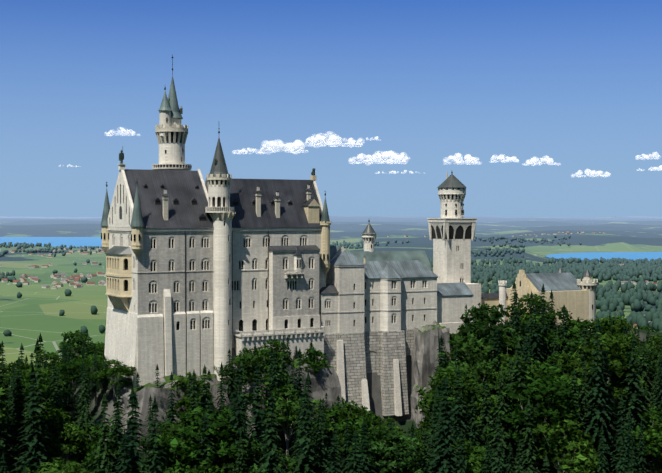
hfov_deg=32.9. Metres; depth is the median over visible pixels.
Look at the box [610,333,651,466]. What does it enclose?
conifer tree
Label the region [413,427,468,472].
broadleaf tree
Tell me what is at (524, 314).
broadleaf tree
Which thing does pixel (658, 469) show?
broadleaf tree
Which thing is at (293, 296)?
palas bay
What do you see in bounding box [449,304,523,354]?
broadleaf tree
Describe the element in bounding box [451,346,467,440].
conifer tree
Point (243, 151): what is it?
cloud
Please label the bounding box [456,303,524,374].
broadleaf tree
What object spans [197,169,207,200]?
palas gable
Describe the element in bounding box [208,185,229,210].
stair tower drum
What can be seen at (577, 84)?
sky
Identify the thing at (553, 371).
broadleaf tree
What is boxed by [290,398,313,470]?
conifer tree
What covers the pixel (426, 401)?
broadleaf tree
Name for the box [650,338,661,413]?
conifer tree
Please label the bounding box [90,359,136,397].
broadleaf tree
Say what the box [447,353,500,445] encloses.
broadleaf tree
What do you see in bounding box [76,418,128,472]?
broadleaf tree
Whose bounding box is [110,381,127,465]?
conifer tree
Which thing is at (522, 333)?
broadleaf tree
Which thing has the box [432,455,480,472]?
broadleaf tree
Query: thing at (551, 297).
conifer tree
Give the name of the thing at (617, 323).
broadleaf tree
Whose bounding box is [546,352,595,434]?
broadleaf tree
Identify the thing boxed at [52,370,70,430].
conifer tree
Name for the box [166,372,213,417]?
broadleaf tree
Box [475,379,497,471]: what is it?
conifer tree
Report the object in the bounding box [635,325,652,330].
broadleaf tree
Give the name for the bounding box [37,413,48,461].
conifer tree
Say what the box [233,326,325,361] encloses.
palas terrace
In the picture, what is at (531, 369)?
broadleaf tree
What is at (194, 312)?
palas plinth caps
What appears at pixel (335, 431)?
conifer tree
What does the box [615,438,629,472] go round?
conifer tree
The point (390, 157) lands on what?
cloud
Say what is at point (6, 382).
broadleaf tree
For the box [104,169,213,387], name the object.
building
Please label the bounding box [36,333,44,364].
conifer tree
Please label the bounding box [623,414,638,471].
conifer tree
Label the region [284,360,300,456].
conifer tree
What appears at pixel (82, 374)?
conifer tree
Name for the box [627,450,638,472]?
conifer tree
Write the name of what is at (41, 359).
broadleaf tree
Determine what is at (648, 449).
broadleaf tree
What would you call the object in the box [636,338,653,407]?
conifer tree
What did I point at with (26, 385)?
broadleaf tree
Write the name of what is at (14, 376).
conifer tree
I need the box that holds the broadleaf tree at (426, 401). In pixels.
[415,365,483,431]
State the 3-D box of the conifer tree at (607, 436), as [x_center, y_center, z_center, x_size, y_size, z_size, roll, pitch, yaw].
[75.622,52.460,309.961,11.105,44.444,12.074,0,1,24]
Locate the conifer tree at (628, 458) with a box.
[622,422,637,472]
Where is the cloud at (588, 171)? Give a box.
[571,168,609,177]
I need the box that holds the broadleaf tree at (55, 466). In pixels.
[20,457,95,472]
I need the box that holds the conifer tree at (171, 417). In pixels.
[163,372,179,434]
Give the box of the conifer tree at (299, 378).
[288,348,307,441]
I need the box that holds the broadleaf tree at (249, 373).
[232,347,291,407]
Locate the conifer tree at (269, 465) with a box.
[257,390,289,472]
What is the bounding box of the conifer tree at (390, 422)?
[387,417,392,463]
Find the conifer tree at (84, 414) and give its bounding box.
[74,365,97,458]
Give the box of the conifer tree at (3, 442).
[0,344,21,472]
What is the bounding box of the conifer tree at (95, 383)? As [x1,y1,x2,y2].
[88,346,101,405]
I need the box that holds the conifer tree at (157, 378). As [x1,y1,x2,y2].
[153,364,166,418]
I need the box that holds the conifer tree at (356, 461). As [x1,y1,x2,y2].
[343,429,365,472]
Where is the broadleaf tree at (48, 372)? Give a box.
[25,366,65,402]
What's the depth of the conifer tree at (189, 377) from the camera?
293.84 m
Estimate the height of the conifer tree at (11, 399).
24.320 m
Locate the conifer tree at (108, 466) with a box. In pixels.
[106,458,111,472]
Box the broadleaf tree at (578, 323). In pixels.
[545,317,598,355]
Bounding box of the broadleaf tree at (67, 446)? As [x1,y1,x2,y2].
[44,420,90,463]
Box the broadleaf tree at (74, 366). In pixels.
[55,359,92,417]
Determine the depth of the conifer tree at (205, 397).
293.56 m
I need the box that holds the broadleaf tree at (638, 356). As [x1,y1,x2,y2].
[594,334,648,389]
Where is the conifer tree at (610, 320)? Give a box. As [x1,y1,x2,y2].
[607,316,613,345]
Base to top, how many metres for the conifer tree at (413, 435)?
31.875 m
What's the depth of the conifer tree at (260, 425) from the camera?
281.21 m
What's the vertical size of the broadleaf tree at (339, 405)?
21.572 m
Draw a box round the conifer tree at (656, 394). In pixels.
[649,377,660,418]
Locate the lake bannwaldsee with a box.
[545,252,661,260]
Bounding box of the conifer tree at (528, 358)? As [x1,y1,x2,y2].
[523,351,535,464]
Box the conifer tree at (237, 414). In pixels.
[220,362,258,472]
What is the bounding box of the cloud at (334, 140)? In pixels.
[301,131,363,147]
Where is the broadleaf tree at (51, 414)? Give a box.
[14,384,70,436]
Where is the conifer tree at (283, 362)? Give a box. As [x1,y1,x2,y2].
[278,338,289,445]
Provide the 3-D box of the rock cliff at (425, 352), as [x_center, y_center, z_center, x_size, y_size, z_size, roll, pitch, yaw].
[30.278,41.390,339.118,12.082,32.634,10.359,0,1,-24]
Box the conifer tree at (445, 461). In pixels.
[427,376,467,472]
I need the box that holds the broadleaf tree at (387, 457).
[362,429,410,472]
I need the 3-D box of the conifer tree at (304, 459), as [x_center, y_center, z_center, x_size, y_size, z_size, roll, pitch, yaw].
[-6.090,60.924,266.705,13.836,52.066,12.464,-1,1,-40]
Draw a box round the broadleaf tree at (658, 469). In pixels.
[626,422,661,472]
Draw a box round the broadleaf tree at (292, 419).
[259,384,321,457]
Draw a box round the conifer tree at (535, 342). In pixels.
[528,305,548,373]
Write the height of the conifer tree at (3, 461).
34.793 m
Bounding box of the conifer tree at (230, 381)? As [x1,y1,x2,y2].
[223,349,237,399]
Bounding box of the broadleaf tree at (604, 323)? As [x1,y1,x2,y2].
[594,319,626,349]
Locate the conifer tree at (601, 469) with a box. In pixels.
[594,426,610,472]
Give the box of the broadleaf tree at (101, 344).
[90,342,104,356]
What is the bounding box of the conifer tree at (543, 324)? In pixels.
[537,283,552,372]
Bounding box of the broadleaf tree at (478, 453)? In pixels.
[450,438,496,472]
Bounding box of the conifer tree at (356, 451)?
[351,433,362,472]
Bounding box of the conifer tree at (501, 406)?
[488,368,518,472]
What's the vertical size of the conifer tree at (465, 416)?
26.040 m
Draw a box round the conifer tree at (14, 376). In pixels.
[4,364,23,453]
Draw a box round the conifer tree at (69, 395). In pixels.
[62,356,77,419]
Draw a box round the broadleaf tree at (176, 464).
[135,431,196,472]
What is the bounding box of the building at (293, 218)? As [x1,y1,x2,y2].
[205,175,322,333]
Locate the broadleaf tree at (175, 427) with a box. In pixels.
[167,408,237,472]
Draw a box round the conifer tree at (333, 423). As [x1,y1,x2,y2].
[326,403,343,465]
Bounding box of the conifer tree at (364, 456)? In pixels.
[356,420,375,472]
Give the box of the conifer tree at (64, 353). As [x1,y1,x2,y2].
[61,345,67,392]
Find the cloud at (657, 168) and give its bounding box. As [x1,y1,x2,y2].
[636,165,661,170]
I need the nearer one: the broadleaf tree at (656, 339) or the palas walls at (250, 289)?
the palas walls at (250, 289)
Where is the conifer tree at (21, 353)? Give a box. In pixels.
[19,343,26,415]
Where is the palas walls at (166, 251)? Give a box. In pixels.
[108,231,213,375]
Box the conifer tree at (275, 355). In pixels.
[264,349,288,444]
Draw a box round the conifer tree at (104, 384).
[94,355,112,394]
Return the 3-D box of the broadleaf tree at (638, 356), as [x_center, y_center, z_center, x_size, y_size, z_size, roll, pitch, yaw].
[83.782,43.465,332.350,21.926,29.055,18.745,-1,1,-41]
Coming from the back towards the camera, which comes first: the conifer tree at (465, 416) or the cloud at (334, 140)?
the cloud at (334, 140)
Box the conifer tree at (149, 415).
[140,395,156,472]
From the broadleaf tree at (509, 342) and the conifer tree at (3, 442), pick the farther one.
the broadleaf tree at (509, 342)
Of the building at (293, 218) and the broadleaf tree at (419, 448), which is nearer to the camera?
the broadleaf tree at (419, 448)
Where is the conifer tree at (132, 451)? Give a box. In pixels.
[114,386,150,472]
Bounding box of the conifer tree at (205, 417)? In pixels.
[191,410,219,472]
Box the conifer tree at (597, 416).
[579,318,619,472]
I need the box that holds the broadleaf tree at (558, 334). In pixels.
[524,307,591,355]
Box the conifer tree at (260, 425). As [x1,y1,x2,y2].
[255,408,267,463]
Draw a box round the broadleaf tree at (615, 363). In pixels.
[569,330,638,401]
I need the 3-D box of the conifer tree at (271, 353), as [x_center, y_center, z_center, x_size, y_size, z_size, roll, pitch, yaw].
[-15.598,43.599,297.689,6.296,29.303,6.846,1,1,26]
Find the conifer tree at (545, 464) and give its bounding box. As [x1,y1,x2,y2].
[541,455,549,472]
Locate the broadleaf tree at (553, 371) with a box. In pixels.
[519,362,577,418]
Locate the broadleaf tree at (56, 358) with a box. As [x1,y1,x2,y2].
[38,352,63,372]
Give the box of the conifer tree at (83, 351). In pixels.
[79,339,85,359]
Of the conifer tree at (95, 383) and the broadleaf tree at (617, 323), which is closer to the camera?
the conifer tree at (95, 383)
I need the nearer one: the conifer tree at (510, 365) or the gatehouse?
the conifer tree at (510, 365)
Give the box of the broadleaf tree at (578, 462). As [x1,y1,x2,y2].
[523,419,599,472]
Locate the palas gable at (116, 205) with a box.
[108,170,133,227]
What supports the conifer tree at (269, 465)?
on the terrain
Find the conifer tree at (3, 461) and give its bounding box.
[0,454,7,472]
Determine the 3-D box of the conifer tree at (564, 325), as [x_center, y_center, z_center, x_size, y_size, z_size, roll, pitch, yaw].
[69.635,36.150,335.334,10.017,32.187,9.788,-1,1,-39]
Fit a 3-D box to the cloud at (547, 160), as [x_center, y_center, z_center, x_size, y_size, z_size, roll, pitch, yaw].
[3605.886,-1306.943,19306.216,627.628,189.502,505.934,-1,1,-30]
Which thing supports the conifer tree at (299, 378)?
on the terrain
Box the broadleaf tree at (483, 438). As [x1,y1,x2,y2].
[468,431,505,471]
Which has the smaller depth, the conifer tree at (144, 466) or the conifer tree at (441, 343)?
the conifer tree at (144, 466)
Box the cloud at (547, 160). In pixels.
[523,156,560,165]
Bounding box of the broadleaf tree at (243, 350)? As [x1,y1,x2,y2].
[230,347,258,368]
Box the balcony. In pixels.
[106,254,131,295]
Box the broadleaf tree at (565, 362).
[537,353,586,419]
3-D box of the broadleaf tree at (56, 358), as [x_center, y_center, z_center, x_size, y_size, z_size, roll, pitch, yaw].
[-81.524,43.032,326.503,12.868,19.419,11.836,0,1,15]
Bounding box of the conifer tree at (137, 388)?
[127,373,141,416]
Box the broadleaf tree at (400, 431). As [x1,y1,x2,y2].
[382,416,406,437]
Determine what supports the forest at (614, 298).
on the terrain
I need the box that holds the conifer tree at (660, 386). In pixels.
[652,357,661,472]
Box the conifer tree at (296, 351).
[293,346,297,359]
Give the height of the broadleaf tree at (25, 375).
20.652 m
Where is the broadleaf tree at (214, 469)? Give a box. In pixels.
[189,460,223,472]
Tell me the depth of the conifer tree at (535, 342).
327.97 m
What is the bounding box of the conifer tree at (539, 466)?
[532,418,555,472]
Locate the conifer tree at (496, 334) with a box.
[488,328,505,409]
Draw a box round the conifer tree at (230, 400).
[221,392,236,468]
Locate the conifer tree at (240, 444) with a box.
[235,436,247,472]
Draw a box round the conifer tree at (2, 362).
[0,341,7,424]
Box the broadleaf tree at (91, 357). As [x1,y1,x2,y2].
[76,353,110,389]
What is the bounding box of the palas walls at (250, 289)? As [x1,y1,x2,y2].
[232,230,325,347]
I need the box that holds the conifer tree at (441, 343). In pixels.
[427,335,446,425]
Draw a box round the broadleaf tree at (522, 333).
[508,328,542,354]
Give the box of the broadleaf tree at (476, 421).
[466,395,520,442]
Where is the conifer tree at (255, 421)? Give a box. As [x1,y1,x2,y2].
[245,362,269,444]
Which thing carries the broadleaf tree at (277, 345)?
on the terrain
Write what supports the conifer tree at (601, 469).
on the terrain
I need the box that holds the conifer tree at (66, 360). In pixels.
[58,358,74,409]
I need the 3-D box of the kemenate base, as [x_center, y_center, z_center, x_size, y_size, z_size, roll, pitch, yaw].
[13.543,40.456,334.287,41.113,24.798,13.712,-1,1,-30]
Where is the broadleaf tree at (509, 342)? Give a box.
[489,335,525,382]
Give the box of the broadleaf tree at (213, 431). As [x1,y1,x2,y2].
[157,405,251,472]
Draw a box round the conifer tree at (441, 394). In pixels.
[438,377,449,439]
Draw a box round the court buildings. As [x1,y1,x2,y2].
[326,245,480,322]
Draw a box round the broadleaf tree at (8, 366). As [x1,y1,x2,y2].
[1,359,30,419]
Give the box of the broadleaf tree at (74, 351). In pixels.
[60,341,89,362]
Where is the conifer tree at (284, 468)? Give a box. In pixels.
[281,462,286,472]
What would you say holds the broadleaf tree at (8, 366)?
on the terrain
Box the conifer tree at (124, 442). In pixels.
[116,429,133,472]
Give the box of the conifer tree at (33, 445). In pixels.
[9,366,50,472]
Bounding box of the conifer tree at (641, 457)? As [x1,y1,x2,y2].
[635,420,649,472]
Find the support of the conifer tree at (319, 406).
on the terrain
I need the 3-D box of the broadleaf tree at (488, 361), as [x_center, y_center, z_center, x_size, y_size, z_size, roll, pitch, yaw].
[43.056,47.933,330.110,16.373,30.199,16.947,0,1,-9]
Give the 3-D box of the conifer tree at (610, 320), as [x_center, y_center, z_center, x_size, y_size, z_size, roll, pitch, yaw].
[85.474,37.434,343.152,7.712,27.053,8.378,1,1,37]
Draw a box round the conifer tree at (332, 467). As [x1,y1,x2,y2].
[325,434,340,472]
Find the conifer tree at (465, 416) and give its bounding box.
[462,404,469,439]
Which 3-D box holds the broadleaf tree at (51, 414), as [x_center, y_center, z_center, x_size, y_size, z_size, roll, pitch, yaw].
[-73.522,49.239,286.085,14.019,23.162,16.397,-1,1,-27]
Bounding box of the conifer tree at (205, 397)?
[198,365,213,440]
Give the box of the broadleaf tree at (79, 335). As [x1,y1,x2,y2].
[56,330,94,370]
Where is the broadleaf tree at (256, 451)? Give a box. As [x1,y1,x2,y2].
[214,434,277,472]
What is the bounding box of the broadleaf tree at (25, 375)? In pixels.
[15,368,52,399]
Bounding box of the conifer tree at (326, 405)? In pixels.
[322,393,329,411]
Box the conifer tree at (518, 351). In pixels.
[496,340,534,472]
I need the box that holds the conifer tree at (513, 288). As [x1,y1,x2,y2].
[506,280,523,331]
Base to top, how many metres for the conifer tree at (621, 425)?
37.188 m
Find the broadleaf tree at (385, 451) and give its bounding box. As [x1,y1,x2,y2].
[348,425,424,472]
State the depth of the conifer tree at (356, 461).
263.48 m
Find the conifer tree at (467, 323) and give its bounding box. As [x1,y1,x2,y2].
[461,316,469,420]
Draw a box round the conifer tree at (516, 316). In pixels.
[510,290,523,364]
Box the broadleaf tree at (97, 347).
[78,344,104,360]
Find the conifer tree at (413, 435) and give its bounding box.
[407,423,422,472]
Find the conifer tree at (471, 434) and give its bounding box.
[465,396,481,456]
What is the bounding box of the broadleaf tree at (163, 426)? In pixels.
[152,420,182,435]
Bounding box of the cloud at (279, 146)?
[256,139,308,154]
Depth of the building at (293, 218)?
321.95 m
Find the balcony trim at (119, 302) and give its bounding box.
[105,246,131,310]
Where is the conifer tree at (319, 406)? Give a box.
[313,402,328,467]
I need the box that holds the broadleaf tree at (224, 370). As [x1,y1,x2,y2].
[214,365,235,384]
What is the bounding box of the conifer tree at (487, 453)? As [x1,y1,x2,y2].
[480,437,492,472]
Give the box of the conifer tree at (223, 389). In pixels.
[214,362,227,413]
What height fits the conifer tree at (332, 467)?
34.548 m
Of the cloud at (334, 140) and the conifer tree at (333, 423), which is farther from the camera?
the cloud at (334, 140)
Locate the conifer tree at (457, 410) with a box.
[448,365,470,457]
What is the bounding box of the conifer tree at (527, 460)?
[513,399,540,472]
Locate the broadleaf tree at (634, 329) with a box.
[615,320,639,346]
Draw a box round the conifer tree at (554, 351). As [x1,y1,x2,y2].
[549,325,559,368]
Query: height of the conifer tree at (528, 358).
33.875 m
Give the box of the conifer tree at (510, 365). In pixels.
[494,357,523,462]
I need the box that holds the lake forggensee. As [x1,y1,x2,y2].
[0,237,101,247]
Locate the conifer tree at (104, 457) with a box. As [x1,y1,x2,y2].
[88,392,117,472]
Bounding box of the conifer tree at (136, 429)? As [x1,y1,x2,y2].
[118,392,148,472]
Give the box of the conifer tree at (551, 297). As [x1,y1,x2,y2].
[545,289,555,368]
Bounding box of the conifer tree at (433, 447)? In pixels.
[426,405,437,471]
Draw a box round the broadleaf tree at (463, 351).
[430,334,500,441]
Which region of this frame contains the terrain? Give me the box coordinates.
[0,216,661,472]
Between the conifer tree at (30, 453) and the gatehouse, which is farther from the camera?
the gatehouse
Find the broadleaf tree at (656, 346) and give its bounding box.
[642,341,661,385]
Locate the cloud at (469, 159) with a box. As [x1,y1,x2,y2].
[443,153,481,164]
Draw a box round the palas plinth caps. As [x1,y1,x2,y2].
[172,310,212,314]
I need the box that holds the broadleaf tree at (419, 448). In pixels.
[401,436,431,471]
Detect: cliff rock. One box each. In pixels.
[110,374,232,456]
[235,357,342,432]
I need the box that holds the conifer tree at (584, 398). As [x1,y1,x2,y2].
[577,360,592,447]
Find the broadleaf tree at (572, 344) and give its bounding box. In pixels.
[553,328,594,359]
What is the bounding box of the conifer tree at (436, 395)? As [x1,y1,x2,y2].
[425,386,444,457]
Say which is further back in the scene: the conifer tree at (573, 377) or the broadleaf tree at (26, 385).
the conifer tree at (573, 377)
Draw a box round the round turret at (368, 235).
[362,220,375,251]
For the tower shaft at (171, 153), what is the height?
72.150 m
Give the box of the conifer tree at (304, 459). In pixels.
[288,385,323,472]
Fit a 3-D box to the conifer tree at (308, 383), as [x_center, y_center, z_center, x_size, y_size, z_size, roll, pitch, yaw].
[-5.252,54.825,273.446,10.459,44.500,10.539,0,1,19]
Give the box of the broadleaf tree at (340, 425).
[310,406,362,460]
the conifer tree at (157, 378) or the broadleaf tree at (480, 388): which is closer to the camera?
the conifer tree at (157, 378)
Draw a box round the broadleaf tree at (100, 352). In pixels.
[94,346,104,360]
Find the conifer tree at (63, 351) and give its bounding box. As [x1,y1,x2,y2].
[59,344,67,362]
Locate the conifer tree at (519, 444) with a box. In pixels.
[512,439,524,472]
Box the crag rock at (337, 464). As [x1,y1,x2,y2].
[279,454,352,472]
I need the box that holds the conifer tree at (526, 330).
[520,323,535,405]
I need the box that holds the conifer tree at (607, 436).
[588,348,619,469]
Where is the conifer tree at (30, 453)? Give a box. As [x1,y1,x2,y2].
[19,420,36,469]
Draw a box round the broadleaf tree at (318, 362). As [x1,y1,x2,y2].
[300,346,327,372]
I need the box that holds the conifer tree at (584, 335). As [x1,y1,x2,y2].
[567,326,595,446]
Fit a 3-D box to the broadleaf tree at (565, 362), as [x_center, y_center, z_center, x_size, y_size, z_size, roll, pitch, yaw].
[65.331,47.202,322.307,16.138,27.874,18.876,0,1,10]
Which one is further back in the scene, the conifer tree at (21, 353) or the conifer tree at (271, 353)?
the conifer tree at (21, 353)
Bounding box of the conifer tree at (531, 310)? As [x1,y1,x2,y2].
[522,290,541,368]
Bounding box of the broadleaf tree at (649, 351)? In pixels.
[629,346,657,395]
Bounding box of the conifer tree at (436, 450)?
[430,412,444,472]
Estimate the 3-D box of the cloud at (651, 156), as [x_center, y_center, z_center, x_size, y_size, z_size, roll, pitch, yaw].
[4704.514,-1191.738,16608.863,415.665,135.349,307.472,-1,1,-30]
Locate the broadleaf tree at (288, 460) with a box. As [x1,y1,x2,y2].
[244,447,300,472]
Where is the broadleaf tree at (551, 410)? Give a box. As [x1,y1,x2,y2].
[483,374,582,472]
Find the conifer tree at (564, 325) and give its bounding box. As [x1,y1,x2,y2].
[549,305,573,367]
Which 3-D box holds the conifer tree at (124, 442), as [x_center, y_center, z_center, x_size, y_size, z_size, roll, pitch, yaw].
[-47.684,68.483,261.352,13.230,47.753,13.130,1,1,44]
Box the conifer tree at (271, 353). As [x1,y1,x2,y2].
[262,348,278,426]
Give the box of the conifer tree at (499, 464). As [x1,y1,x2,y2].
[489,414,506,472]
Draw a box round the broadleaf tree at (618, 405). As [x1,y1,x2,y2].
[610,399,655,444]
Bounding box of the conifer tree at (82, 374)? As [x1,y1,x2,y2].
[74,354,92,413]
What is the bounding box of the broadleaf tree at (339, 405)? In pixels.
[330,401,370,457]
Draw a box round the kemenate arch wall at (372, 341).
[364,332,380,374]
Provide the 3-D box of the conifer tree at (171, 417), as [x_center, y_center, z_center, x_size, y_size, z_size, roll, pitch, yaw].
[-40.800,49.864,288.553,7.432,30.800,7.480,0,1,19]
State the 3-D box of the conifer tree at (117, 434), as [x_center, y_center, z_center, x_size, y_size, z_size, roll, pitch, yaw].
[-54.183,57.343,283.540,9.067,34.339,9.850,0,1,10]
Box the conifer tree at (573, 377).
[565,370,585,460]
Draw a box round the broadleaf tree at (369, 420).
[344,410,406,472]
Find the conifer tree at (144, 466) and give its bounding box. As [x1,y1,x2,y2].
[138,453,148,472]
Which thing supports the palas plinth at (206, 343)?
on the terrain
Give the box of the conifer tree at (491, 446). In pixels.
[489,444,494,472]
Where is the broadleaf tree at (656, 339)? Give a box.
[641,334,661,357]
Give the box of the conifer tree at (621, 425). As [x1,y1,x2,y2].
[608,394,628,472]
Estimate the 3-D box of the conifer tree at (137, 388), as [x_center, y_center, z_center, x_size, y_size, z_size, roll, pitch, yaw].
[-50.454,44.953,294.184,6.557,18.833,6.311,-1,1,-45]
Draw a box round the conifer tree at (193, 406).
[186,371,202,412]
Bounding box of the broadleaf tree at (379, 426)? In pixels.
[341,416,389,457]
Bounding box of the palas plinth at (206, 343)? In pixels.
[200,313,213,374]
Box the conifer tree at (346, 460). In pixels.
[338,414,353,472]
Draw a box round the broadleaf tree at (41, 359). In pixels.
[27,349,54,371]
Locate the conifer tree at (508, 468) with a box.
[503,443,515,472]
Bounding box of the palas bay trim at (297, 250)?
[268,245,319,277]
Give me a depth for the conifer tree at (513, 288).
344.45 m
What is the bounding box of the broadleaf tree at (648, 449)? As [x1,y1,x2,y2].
[615,406,661,472]
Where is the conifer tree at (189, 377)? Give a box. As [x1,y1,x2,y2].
[184,372,196,424]
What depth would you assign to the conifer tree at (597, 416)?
306.69 m
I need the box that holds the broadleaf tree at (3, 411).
[0,388,12,421]
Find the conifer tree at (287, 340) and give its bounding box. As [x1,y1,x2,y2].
[286,336,292,362]
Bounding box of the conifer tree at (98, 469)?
[94,463,101,472]
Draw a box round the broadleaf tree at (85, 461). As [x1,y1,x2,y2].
[82,459,121,472]
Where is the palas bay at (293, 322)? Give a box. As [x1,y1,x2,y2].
[269,315,319,332]
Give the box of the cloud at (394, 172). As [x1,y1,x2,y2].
[375,170,424,173]
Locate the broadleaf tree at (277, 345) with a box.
[253,338,291,371]
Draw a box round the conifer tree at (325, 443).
[314,410,330,469]
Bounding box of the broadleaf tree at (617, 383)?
[590,350,648,442]
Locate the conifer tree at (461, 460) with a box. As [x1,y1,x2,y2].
[454,428,467,472]
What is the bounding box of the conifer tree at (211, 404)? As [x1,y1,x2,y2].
[203,397,220,468]
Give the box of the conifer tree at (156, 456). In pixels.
[145,398,167,472]
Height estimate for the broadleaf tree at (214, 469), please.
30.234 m
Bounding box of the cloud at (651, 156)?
[635,152,660,159]
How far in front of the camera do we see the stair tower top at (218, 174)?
308.91 m
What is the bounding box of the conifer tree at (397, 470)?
[394,447,404,472]
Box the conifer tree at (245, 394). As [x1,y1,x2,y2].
[229,361,253,450]
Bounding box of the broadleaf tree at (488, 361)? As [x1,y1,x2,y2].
[467,350,500,409]
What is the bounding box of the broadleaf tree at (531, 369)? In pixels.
[497,358,554,460]
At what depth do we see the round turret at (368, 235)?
364.62 m
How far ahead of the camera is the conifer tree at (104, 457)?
273.49 m
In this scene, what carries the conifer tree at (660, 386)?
on the terrain
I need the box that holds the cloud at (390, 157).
[348,151,409,165]
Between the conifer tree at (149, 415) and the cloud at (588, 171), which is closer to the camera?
the conifer tree at (149, 415)
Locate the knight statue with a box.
[117,146,125,169]
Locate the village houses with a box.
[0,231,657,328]
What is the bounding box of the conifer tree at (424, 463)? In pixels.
[415,428,434,472]
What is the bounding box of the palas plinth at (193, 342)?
[186,313,199,376]
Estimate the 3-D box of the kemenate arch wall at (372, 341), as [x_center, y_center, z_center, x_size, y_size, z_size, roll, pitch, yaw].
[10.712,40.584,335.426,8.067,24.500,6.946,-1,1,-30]
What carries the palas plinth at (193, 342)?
on the terrain
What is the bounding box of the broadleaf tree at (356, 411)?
[325,400,371,458]
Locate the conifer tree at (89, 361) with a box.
[85,346,92,386]
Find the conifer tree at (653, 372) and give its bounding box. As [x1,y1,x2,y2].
[645,340,657,407]
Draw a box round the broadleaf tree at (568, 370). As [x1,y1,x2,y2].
[559,358,593,419]
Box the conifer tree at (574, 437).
[569,412,580,472]
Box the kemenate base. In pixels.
[324,329,413,415]
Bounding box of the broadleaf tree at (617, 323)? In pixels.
[589,314,636,350]
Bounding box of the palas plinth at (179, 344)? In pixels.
[172,314,185,376]
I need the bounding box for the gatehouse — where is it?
[439,267,597,360]
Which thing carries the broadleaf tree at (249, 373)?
on the terrain
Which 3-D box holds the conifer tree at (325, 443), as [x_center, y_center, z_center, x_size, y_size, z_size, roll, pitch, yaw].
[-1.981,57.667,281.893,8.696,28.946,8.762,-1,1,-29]
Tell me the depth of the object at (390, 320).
333.29 m
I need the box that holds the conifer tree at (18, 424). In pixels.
[2,357,30,463]
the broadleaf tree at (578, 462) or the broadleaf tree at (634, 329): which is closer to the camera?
the broadleaf tree at (578, 462)
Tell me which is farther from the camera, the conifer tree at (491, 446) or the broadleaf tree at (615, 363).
the broadleaf tree at (615, 363)
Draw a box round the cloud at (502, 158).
[489,154,519,162]
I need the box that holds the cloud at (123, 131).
[104,127,140,135]
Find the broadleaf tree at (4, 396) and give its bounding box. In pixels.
[1,385,8,419]
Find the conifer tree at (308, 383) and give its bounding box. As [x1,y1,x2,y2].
[294,371,319,472]
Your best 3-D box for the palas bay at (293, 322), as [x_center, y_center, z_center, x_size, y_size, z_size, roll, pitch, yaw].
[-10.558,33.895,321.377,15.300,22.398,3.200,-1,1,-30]
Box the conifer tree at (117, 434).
[108,397,129,472]
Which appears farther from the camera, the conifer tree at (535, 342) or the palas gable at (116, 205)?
the conifer tree at (535, 342)
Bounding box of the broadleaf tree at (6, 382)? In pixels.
[0,373,12,405]
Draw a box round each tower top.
[152,54,191,170]
[205,128,235,220]
[427,172,476,240]
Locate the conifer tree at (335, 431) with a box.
[328,423,344,472]
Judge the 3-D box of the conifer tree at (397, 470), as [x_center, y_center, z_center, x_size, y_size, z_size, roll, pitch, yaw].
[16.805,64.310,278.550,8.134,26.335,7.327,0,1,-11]
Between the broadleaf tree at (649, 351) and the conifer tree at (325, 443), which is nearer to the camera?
the conifer tree at (325, 443)
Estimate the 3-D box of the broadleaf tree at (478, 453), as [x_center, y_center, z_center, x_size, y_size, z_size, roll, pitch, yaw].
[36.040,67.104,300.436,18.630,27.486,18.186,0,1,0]
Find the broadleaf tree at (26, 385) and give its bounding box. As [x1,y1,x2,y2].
[11,370,56,410]
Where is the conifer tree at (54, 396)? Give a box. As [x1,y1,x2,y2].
[43,357,65,436]
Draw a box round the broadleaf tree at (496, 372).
[483,354,517,396]
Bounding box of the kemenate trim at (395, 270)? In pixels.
[319,249,438,312]
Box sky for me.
[0,0,661,216]
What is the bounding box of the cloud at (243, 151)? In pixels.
[232,148,264,153]
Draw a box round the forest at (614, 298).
[0,235,661,335]
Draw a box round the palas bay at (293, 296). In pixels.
[268,251,318,316]
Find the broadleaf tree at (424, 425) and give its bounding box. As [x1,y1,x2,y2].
[413,421,431,446]
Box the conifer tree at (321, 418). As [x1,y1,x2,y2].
[310,408,332,472]
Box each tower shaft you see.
[159,144,184,163]
[213,221,231,384]
[433,239,470,282]
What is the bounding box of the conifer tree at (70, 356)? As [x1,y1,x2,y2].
[66,340,74,387]
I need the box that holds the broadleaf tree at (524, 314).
[503,293,558,346]
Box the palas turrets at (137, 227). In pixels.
[100,180,330,274]
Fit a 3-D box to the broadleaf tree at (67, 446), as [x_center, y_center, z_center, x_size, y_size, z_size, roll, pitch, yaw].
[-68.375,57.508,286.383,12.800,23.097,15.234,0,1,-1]
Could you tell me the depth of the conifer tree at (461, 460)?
279.57 m
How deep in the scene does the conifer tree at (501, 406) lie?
304.66 m
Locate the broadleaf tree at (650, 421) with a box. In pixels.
[623,403,658,431]
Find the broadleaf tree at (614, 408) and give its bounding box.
[572,391,619,448]
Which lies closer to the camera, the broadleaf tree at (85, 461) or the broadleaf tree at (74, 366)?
the broadleaf tree at (85, 461)
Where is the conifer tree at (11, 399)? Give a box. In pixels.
[4,368,17,433]
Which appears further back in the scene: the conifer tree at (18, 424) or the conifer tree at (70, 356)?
the conifer tree at (70, 356)
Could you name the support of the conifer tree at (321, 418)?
on the terrain
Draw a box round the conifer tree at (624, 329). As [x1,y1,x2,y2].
[609,325,630,416]
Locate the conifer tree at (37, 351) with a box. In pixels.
[13,338,61,472]

